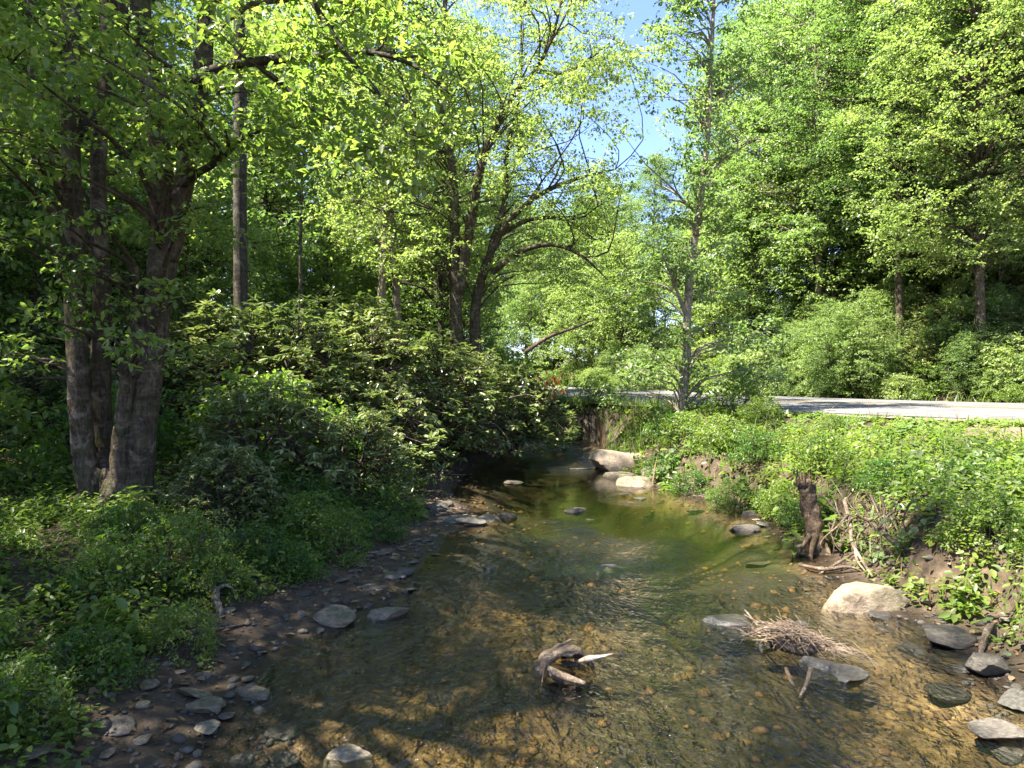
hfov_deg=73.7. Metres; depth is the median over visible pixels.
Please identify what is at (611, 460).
boulder
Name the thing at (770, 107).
forest tree
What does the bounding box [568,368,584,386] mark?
leafy bush
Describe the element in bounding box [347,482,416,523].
leafy bush
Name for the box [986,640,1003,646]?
stone
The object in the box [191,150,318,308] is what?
forest tree
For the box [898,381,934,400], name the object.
leafy bush
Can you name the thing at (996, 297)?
leafy bush
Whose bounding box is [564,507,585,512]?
stone
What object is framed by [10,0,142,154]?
forest tree
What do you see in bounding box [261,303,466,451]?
rhododendron shrub
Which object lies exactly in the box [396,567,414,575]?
stone
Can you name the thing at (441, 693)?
stone
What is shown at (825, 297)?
leafy bush
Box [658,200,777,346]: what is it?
sapling
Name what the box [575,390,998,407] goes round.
road centre line
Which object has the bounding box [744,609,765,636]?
fallen stick
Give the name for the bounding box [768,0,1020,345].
forest tree
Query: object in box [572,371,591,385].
leafy bush
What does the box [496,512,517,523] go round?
stone
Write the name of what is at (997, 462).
leafy bush
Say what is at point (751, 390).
leafy bush
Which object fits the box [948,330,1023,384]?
leafy bush
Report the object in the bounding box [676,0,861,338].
forest tree
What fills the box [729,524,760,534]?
stone
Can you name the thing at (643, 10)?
sky
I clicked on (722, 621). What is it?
stone
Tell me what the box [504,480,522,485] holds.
stone
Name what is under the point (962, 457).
leafy bush
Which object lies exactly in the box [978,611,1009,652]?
exposed root
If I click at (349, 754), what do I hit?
stone
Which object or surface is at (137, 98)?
sapling
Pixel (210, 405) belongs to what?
leafy bush
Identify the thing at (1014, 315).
rhododendron shrub
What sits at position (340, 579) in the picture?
stone
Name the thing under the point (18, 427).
leafy bush
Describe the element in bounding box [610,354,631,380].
leafy bush
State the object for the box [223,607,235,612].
stone
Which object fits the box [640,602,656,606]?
stone
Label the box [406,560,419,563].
stone
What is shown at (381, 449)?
rhododendron shrub
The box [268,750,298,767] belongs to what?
stone
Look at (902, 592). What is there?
stone
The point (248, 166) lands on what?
forest tree
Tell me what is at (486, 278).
forest tree
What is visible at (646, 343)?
rhododendron shrub
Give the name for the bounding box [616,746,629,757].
stone
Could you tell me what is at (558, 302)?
forest tree
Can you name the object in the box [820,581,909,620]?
boulder
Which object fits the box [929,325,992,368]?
leafy bush
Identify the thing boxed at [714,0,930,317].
forest tree
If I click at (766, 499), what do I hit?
leafy bush
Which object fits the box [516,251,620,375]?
sapling
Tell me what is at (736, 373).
leafy bush
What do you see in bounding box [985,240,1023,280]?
leafy bush
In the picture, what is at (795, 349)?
leafy bush
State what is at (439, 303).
forest tree
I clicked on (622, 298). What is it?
sapling
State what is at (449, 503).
stone
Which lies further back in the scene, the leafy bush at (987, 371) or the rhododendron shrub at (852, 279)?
the rhododendron shrub at (852, 279)
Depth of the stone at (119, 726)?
3.29 m
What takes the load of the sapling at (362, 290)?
on the ground at (728, 554)
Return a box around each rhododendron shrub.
[0,317,66,423]
[0,342,159,460]
[3,307,90,391]
[112,323,266,417]
[152,442,291,528]
[156,288,321,442]
[164,379,360,505]
[171,293,390,451]
[254,306,323,389]
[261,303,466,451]
[271,284,458,437]
[286,406,422,499]
[328,381,459,486]
[340,333,398,417]
[352,320,523,466]
[410,338,532,455]
[442,361,581,453]
[447,376,519,430]
[630,357,666,388]
[632,336,663,350]
[653,324,682,350]
[664,348,714,390]
[682,325,722,347]
[737,299,785,341]
[753,349,789,376]
[779,301,836,335]
[843,266,862,298]
[883,317,926,348]
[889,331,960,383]
[905,294,952,325]
[911,300,973,345]
[922,259,970,290]
[963,299,1023,351]
[1008,259,1023,285]
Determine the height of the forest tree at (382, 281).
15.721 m
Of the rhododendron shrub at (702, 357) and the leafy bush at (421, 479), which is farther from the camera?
the rhododendron shrub at (702, 357)
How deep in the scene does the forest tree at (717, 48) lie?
34.46 m
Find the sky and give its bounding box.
[121,0,854,364]
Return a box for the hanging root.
[842,499,873,577]
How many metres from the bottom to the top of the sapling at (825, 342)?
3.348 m
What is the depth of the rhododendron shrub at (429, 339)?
12.59 m
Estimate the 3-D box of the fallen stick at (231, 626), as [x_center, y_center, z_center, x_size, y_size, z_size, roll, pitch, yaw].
[-1.950,1.638,4.596,0.618,0.071,0.075,-1,1,-40]
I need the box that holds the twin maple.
[267,0,669,392]
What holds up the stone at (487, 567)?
in the water
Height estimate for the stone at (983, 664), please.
0.107 m
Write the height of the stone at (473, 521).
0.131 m
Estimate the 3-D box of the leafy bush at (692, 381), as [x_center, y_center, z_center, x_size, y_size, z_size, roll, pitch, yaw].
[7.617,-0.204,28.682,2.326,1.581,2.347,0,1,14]
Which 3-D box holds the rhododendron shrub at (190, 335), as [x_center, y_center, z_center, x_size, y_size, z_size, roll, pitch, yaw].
[-4.876,-0.184,12.049,3.621,2.864,3.483,0,1,27]
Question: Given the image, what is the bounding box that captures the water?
[210,434,1023,767]
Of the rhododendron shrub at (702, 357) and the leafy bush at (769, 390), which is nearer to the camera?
the leafy bush at (769, 390)
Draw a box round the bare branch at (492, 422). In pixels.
[415,360,544,457]
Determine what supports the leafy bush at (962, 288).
on the ground at (728, 554)
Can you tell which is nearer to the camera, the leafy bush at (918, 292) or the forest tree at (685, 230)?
the leafy bush at (918, 292)
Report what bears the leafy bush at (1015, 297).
on the ground at (728, 554)
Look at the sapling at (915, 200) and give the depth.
25.34 m
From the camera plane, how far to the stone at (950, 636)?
4.54 m
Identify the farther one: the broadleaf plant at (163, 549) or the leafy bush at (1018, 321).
the leafy bush at (1018, 321)
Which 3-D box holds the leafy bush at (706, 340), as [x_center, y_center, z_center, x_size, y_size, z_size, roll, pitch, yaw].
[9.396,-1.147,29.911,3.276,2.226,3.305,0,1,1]
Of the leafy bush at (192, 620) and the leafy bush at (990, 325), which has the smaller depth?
the leafy bush at (192, 620)
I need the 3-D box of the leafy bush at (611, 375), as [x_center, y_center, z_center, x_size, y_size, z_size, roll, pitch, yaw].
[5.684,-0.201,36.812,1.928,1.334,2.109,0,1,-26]
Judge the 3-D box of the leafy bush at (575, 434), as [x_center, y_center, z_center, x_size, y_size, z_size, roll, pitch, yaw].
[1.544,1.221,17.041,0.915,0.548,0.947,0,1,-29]
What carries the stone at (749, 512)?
on the ground at (728, 554)
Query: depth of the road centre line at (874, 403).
14.94 m
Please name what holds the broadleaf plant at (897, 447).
on the ground at (728, 554)
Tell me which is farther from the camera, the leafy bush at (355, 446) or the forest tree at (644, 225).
the forest tree at (644, 225)
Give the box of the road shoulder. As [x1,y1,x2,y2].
[532,398,1010,421]
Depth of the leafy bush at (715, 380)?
25.84 m
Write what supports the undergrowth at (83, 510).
on the ground at (728, 554)
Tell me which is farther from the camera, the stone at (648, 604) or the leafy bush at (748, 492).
the leafy bush at (748, 492)
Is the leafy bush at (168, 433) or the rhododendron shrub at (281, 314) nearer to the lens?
the leafy bush at (168, 433)
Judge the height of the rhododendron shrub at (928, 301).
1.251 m
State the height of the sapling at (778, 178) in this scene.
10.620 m
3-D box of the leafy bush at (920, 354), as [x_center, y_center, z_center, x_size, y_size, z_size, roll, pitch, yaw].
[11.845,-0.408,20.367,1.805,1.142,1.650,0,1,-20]
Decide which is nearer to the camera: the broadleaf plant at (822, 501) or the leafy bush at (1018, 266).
the broadleaf plant at (822, 501)
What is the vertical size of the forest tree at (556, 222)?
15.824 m
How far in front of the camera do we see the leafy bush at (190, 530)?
5.01 m
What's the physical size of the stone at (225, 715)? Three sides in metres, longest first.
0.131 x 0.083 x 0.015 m
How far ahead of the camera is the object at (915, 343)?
19.70 m
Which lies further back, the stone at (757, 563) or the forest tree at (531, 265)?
the forest tree at (531, 265)
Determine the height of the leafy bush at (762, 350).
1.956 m
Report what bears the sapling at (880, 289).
on the ground at (728, 554)
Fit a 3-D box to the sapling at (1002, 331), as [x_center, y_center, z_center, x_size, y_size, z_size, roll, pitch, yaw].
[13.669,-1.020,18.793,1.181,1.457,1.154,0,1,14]
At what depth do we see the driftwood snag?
4.13 m
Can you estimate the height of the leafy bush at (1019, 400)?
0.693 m
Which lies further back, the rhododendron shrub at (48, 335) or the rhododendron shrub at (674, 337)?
the rhododendron shrub at (674, 337)
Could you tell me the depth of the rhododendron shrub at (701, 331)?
33.66 m
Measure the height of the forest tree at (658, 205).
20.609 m
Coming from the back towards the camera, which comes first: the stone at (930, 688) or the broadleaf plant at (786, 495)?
the broadleaf plant at (786, 495)
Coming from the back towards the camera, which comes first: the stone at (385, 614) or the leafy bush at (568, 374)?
the leafy bush at (568, 374)
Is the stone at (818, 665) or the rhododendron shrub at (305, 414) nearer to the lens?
the stone at (818, 665)
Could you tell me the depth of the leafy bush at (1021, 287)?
20.29 m
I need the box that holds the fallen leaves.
[0,414,1023,767]
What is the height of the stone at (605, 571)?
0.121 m
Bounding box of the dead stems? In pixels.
[524,318,1021,611]
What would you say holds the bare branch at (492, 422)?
attached to the rhododendron shrub at (481, 364)
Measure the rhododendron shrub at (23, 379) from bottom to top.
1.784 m
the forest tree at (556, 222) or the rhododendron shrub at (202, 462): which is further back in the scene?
the forest tree at (556, 222)
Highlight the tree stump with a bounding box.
[793,467,838,560]
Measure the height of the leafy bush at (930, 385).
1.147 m
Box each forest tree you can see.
[0,0,230,315]
[2,0,130,408]
[7,0,183,287]
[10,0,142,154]
[23,0,256,325]
[41,0,259,286]
[118,0,328,306]
[156,1,380,320]
[175,3,380,335]
[185,6,328,289]
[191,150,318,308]
[207,2,434,318]
[233,0,250,440]
[252,88,421,311]
[272,0,495,370]
[272,0,498,330]
[286,158,416,319]
[328,1,548,347]
[339,0,558,321]
[368,160,465,321]
[430,216,517,356]
[472,171,536,346]
[496,204,566,356]
[503,209,584,358]
[504,194,591,341]
[522,194,645,350]
[536,164,672,351]
[575,181,665,319]
[621,144,693,322]
[642,153,801,339]
[663,140,743,312]
[665,0,806,305]
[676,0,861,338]
[687,177,802,328]
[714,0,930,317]
[716,11,862,280]
[733,0,933,246]
[745,0,997,254]
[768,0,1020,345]
[818,0,1023,368]
[870,0,1001,212]
[923,0,1023,160]
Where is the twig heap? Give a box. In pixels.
[717,610,882,668]
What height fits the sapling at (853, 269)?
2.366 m
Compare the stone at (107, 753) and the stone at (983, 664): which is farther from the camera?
the stone at (983, 664)
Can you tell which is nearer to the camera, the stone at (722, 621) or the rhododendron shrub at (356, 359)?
the stone at (722, 621)
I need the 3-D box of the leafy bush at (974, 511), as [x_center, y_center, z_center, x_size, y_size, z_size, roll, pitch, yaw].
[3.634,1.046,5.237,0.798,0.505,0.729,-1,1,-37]
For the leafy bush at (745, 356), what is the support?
on the ground at (728, 554)
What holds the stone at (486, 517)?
on the ground at (728, 554)
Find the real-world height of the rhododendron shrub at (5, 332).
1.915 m
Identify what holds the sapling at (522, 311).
on the ground at (728, 554)
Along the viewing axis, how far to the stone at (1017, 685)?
3.93 m
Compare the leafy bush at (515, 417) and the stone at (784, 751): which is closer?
the stone at (784, 751)
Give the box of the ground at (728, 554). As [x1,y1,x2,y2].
[0,170,1023,767]
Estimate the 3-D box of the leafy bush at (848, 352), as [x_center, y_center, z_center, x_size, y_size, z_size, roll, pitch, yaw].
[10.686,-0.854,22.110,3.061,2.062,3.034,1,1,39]
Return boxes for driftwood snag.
[533,639,613,691]
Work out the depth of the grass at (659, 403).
14.97 m
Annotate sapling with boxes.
[0,52,128,403]
[0,60,134,339]
[0,143,60,385]
[0,144,61,337]
[3,189,142,352]
[5,83,287,345]
[6,88,256,379]
[7,131,252,351]
[54,127,302,410]
[89,149,327,385]
[225,2,366,372]
[248,205,415,361]
[277,175,406,345]
[331,224,470,365]
[348,202,497,362]
[409,269,517,367]
[437,309,497,347]
[472,250,551,356]
[481,268,574,375]
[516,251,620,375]
[526,345,553,375]
[545,347,568,376]
[573,226,681,364]
[579,262,662,355]
[593,342,626,374]
[595,335,629,365]
[616,245,708,343]
[623,344,651,361]
[624,322,652,348]
[634,317,669,351]
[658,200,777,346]
[661,134,812,343]
[737,189,876,333]
[740,63,933,273]
[752,109,942,321]
[765,283,804,337]
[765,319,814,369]
[766,283,814,334]
[784,298,879,397]
[797,271,847,305]
[821,273,863,312]
[821,284,922,395]
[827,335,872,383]
[834,108,995,312]
[838,250,874,289]
[839,111,965,259]
[854,2,1023,233]
[867,273,908,319]
[877,258,931,317]
[909,70,1023,292]
[928,331,989,398]
[951,11,1023,206]
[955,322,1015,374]
[967,298,1022,346]
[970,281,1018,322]
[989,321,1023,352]
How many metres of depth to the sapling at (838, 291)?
25.65 m
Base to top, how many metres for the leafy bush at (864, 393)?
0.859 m
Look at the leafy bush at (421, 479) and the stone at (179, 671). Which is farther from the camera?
the leafy bush at (421, 479)
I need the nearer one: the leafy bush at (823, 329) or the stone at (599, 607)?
the stone at (599, 607)
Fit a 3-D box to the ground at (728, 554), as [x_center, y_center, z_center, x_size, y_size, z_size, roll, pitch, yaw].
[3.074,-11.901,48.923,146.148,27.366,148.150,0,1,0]
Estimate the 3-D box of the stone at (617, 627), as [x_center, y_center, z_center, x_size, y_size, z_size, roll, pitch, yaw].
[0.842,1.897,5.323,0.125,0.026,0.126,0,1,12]
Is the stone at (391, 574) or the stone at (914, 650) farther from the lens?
the stone at (391, 574)
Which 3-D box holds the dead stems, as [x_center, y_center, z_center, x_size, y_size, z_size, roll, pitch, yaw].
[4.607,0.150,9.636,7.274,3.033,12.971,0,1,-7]
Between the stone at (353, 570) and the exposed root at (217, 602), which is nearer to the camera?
the exposed root at (217, 602)
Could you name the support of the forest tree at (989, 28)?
on the ground at (728, 554)
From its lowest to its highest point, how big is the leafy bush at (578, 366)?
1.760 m
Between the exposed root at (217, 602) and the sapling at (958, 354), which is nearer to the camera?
the exposed root at (217, 602)
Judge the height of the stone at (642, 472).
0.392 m
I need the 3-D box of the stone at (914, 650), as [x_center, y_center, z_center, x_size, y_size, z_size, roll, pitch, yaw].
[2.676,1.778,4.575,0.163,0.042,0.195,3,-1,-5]
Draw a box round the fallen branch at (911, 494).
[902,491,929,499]
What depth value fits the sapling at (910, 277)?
22.89 m
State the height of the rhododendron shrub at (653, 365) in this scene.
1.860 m
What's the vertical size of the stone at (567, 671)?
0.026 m
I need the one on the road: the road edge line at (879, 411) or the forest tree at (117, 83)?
the road edge line at (879, 411)
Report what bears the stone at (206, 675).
on the ground at (728, 554)
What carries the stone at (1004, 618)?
on the ground at (728, 554)
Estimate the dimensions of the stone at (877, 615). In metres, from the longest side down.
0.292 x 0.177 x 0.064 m
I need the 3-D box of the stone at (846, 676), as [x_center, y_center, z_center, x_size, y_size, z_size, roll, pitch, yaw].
[2.017,1.786,4.127,0.255,0.131,0.284,1,1,34]
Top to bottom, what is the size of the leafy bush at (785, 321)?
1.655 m
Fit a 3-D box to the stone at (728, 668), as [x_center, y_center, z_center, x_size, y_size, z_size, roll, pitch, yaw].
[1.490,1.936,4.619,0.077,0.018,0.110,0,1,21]
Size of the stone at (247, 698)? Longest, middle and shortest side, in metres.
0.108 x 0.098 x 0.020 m
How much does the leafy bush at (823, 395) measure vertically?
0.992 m
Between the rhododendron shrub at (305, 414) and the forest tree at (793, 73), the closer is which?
the rhododendron shrub at (305, 414)
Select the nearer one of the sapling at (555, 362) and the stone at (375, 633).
the stone at (375, 633)
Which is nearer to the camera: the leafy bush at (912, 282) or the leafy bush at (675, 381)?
the leafy bush at (912, 282)
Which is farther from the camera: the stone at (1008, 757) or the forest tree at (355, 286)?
the forest tree at (355, 286)
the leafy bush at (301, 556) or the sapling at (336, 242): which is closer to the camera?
the leafy bush at (301, 556)
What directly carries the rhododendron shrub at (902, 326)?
on the ground at (728, 554)
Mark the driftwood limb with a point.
(806, 682)
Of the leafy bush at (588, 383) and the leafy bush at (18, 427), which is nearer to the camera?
the leafy bush at (18, 427)
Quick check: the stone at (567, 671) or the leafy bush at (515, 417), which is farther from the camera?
the leafy bush at (515, 417)
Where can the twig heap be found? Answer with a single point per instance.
(795, 638)
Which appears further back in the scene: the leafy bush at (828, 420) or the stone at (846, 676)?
the leafy bush at (828, 420)
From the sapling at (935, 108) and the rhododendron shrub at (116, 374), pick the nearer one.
the rhododendron shrub at (116, 374)
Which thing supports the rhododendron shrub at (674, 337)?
on the ground at (728, 554)
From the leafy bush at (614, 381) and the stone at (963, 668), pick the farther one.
the leafy bush at (614, 381)
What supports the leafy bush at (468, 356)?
on the ground at (728, 554)
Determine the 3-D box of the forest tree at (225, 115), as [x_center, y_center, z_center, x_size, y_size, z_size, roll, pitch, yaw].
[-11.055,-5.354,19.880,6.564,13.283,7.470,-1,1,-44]
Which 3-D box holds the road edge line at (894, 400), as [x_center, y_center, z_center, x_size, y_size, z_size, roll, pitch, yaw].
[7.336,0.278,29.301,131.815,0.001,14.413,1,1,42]
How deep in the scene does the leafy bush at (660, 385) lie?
30.89 m
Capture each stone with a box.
[24,740,56,760]
[99,747,114,758]
[108,715,134,736]
[132,734,151,744]
[136,700,149,708]
[139,679,159,689]
[175,670,185,673]
[176,687,211,698]
[184,696,223,713]
[194,719,219,734]
[202,672,212,678]
[218,712,234,719]
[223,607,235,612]
[226,647,236,651]
[229,752,253,767]
[235,682,270,703]
[241,675,253,681]
[242,697,253,700]
[262,722,297,739]
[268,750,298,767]
[289,657,299,660]
[297,590,311,596]
[297,610,305,616]
[297,718,314,727]
[312,648,322,655]
[313,604,355,627]
[316,627,323,632]
[321,588,332,591]
[323,744,375,767]
[330,598,338,602]
[336,578,348,581]
[348,569,361,571]
[355,562,366,566]
[359,584,380,590]
[359,628,382,638]
[367,607,408,622]
[374,548,392,554]
[383,571,405,578]
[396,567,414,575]
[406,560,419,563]
[422,722,450,740]
[425,502,448,510]
[427,685,454,699]
[427,694,451,706]
[436,516,486,526]
[440,501,453,506]
[441,574,452,578]
[455,616,464,622]
[480,514,501,522]
[483,565,496,574]
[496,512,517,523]
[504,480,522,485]
[560,670,571,674]
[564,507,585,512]
[596,564,628,578]
[597,605,608,609]
[603,472,634,482]
[609,597,623,602]
[612,623,624,629]
[616,476,657,491]
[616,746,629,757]
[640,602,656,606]
[641,466,656,475]
[686,509,704,512]
[701,613,754,641]
[726,666,737,672]
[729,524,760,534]
[742,509,756,514]
[744,561,771,565]
[755,639,776,652]
[756,521,768,526]
[770,736,800,757]
[793,620,808,628]
[797,656,834,684]
[798,553,814,558]
[823,662,870,690]
[860,689,878,700]
[868,611,892,621]
[874,624,893,631]
[895,589,907,594]
[896,642,924,655]
[919,598,935,604]
[922,624,977,649]
[923,682,970,703]
[934,619,946,622]
[944,664,972,673]
[965,652,1009,675]
[968,717,1023,738]
[978,736,1023,764]
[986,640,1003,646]
[998,687,1023,711]
[999,617,1014,621]
[1011,683,1021,688]
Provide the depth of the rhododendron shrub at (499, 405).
18.21 m
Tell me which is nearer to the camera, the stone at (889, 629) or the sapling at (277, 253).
the stone at (889, 629)
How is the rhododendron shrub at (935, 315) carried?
on the ground at (728, 554)
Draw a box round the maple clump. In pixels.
[0,0,482,516]
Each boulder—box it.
[589,449,644,471]
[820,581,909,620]
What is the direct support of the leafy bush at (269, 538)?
on the ground at (728, 554)
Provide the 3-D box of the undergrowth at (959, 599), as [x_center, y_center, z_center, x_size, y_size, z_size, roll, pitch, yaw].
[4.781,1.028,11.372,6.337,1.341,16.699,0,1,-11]
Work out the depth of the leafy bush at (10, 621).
3.60 m
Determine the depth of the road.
14.35 m
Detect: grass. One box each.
[497,392,733,453]
[519,360,1023,630]
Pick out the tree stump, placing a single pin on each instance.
(811, 514)
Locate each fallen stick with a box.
[185,619,265,632]
[400,499,440,501]
[450,474,507,477]
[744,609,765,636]
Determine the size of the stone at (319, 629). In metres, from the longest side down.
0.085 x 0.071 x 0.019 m
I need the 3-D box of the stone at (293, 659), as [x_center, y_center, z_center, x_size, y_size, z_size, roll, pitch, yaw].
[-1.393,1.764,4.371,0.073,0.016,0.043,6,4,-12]
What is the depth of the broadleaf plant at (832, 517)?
6.78 m
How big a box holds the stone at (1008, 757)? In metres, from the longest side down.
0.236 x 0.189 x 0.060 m
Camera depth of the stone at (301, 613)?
4.95 m
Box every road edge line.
[566,396,1009,415]
[577,387,1013,403]
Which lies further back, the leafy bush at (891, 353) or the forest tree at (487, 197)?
the forest tree at (487, 197)
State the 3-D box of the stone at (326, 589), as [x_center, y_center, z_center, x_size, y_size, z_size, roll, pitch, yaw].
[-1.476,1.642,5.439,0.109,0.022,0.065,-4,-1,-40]
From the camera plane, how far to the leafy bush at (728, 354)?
26.34 m
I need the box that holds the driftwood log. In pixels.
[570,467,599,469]
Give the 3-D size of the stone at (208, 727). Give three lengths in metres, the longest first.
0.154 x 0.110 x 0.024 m
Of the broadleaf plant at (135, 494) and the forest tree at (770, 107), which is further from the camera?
the forest tree at (770, 107)
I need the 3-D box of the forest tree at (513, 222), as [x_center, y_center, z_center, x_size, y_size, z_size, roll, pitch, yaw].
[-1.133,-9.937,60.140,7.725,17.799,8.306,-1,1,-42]
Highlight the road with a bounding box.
[513,386,1023,419]
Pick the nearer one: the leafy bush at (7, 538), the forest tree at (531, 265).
the leafy bush at (7, 538)
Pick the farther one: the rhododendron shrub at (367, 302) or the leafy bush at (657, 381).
the leafy bush at (657, 381)
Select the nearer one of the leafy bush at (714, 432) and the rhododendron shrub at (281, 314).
the leafy bush at (714, 432)
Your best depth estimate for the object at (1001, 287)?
20.13 m
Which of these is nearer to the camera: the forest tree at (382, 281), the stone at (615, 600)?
the stone at (615, 600)
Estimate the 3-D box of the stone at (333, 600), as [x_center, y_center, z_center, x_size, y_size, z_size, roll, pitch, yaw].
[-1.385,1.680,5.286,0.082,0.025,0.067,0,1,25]
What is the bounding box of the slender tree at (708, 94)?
[586,0,793,417]
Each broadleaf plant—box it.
[84,530,127,567]
[122,484,156,519]
[153,533,192,579]
[732,472,748,506]
[771,488,790,530]
[782,529,804,561]
[816,483,834,522]
[822,512,843,554]
[890,442,910,479]
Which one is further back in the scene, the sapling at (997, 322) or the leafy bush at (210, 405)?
the sapling at (997, 322)
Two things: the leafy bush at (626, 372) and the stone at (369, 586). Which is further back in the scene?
the leafy bush at (626, 372)
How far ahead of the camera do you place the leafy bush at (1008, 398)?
17.30 m
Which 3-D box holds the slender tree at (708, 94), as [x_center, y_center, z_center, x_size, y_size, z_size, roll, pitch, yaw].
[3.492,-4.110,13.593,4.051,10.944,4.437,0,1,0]
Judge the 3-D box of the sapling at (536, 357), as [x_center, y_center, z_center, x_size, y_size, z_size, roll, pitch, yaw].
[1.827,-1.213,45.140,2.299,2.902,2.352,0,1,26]
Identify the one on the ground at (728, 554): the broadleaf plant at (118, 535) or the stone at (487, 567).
the broadleaf plant at (118, 535)
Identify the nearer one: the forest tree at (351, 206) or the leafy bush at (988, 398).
the leafy bush at (988, 398)
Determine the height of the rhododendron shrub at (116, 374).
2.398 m
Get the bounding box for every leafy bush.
[0,367,75,496]
[0,516,17,548]
[0,605,33,682]
[0,648,99,758]
[13,379,203,489]
[22,617,163,694]
[37,539,178,628]
[69,498,172,549]
[116,507,254,593]
[128,598,222,670]
[156,366,347,495]
[166,546,266,613]
[186,445,302,507]
[219,519,294,572]
[247,535,332,584]
[252,472,361,527]
[256,488,355,549]
[262,403,398,477]
[293,507,379,569]
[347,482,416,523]
[348,508,411,549]
[361,454,431,494]
[431,346,490,391]
[468,347,545,399]
[498,406,531,434]
[537,370,551,385]
[546,350,585,368]
[546,369,567,385]
[552,369,579,386]
[562,358,592,383]
[562,423,582,440]
[563,360,593,386]
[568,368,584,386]
[569,374,619,409]
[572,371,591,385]
[578,366,606,387]
[583,349,604,368]
[592,352,620,370]
[592,365,615,385]
[604,368,622,386]
[607,373,624,388]
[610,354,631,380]
[621,347,663,383]
[622,364,655,388]
[636,372,658,389]
[637,410,697,444]
[642,363,674,389]
[643,452,680,478]
[647,367,674,390]
[650,410,712,452]
[652,375,669,390]
[654,347,716,386]
[657,352,679,386]
[666,375,696,390]
[667,361,712,392]
[667,468,711,495]
[668,365,702,391]
[682,412,755,457]
[691,333,746,371]
[692,372,771,417]
[694,356,725,388]
[703,477,756,514]
[705,367,736,390]
[707,350,774,392]
[714,344,767,372]
[718,366,755,394]
[722,427,790,467]
[734,395,787,427]
[745,336,780,364]
[747,480,799,524]
[756,337,823,385]
[759,361,809,396]
[765,370,791,395]
[768,330,821,367]
[771,311,807,339]
[774,368,815,396]
[774,494,830,531]
[777,349,833,394]
[779,313,871,360]
[787,430,866,481]
[791,339,859,380]
[795,364,849,397]
[797,292,866,326]
[801,373,853,397]
[808,327,881,380]
[815,413,850,432]
[821,376,866,398]
[847,378,879,398]
[848,456,933,497]
[851,265,891,299]
[858,378,903,399]
[860,377,900,398]
[863,331,896,360]
[866,282,933,325]
[867,372,929,400]
[870,344,925,380]
[877,344,911,368]
[882,328,916,346]
[886,351,936,386]
[893,356,956,395]
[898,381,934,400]
[902,257,951,297]
[905,290,1023,350]
[912,321,964,357]
[914,261,960,292]
[923,457,1019,507]
[923,489,1023,564]
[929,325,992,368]
[930,276,991,311]
[939,252,972,276]
[939,335,997,367]
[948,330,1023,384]
[951,450,974,464]
[951,457,1015,484]
[958,347,1023,394]
[961,317,1019,350]
[969,290,1013,309]
[970,372,1023,402]
[971,254,1023,284]
[980,455,1023,502]
[984,352,1023,392]
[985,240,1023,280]
[987,253,1023,284]
[989,383,1023,402]
[1001,295,1022,321]
[1003,307,1023,351]
[1005,284,1023,303]
[1007,520,1023,549]
[1009,250,1023,280]
[1010,288,1023,315]
[1013,386,1023,402]
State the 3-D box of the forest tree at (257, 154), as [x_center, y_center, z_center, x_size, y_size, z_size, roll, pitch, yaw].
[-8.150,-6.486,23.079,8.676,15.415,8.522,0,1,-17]
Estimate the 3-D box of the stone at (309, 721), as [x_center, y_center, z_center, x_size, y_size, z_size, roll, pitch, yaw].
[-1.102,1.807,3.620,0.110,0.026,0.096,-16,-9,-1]
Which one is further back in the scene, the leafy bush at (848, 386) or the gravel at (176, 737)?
the leafy bush at (848, 386)
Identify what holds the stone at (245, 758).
on the ground at (728, 554)
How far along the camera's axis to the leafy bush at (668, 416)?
12.57 m
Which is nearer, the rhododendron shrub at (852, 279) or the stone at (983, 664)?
the stone at (983, 664)
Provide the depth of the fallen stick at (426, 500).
9.25 m
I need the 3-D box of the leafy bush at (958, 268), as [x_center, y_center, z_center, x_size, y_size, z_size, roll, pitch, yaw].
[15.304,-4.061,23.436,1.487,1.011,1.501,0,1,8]
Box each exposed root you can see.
[197,579,235,616]
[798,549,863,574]
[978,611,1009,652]
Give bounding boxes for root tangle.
[820,492,948,559]
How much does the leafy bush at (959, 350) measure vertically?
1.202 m
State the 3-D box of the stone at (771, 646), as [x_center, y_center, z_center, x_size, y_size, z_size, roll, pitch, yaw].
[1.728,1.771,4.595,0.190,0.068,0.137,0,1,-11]
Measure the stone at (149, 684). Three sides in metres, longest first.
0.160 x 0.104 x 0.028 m
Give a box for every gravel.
[0,423,1023,767]
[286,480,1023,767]
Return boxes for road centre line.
[548,388,1018,407]
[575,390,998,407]
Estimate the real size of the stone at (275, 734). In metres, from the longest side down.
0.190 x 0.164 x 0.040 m
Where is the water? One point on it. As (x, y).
(622, 522)
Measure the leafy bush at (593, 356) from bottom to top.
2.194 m
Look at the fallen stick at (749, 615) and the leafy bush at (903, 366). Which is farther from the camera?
the leafy bush at (903, 366)
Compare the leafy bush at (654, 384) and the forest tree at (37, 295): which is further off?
the leafy bush at (654, 384)
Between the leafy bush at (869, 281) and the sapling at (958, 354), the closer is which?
the sapling at (958, 354)
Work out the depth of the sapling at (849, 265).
24.84 m
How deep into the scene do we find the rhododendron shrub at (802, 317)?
24.66 m
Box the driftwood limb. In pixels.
[784,667,817,712]
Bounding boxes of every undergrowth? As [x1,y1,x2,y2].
[0,391,493,767]
[44,223,1023,429]
[526,398,1023,649]
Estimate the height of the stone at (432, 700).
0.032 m

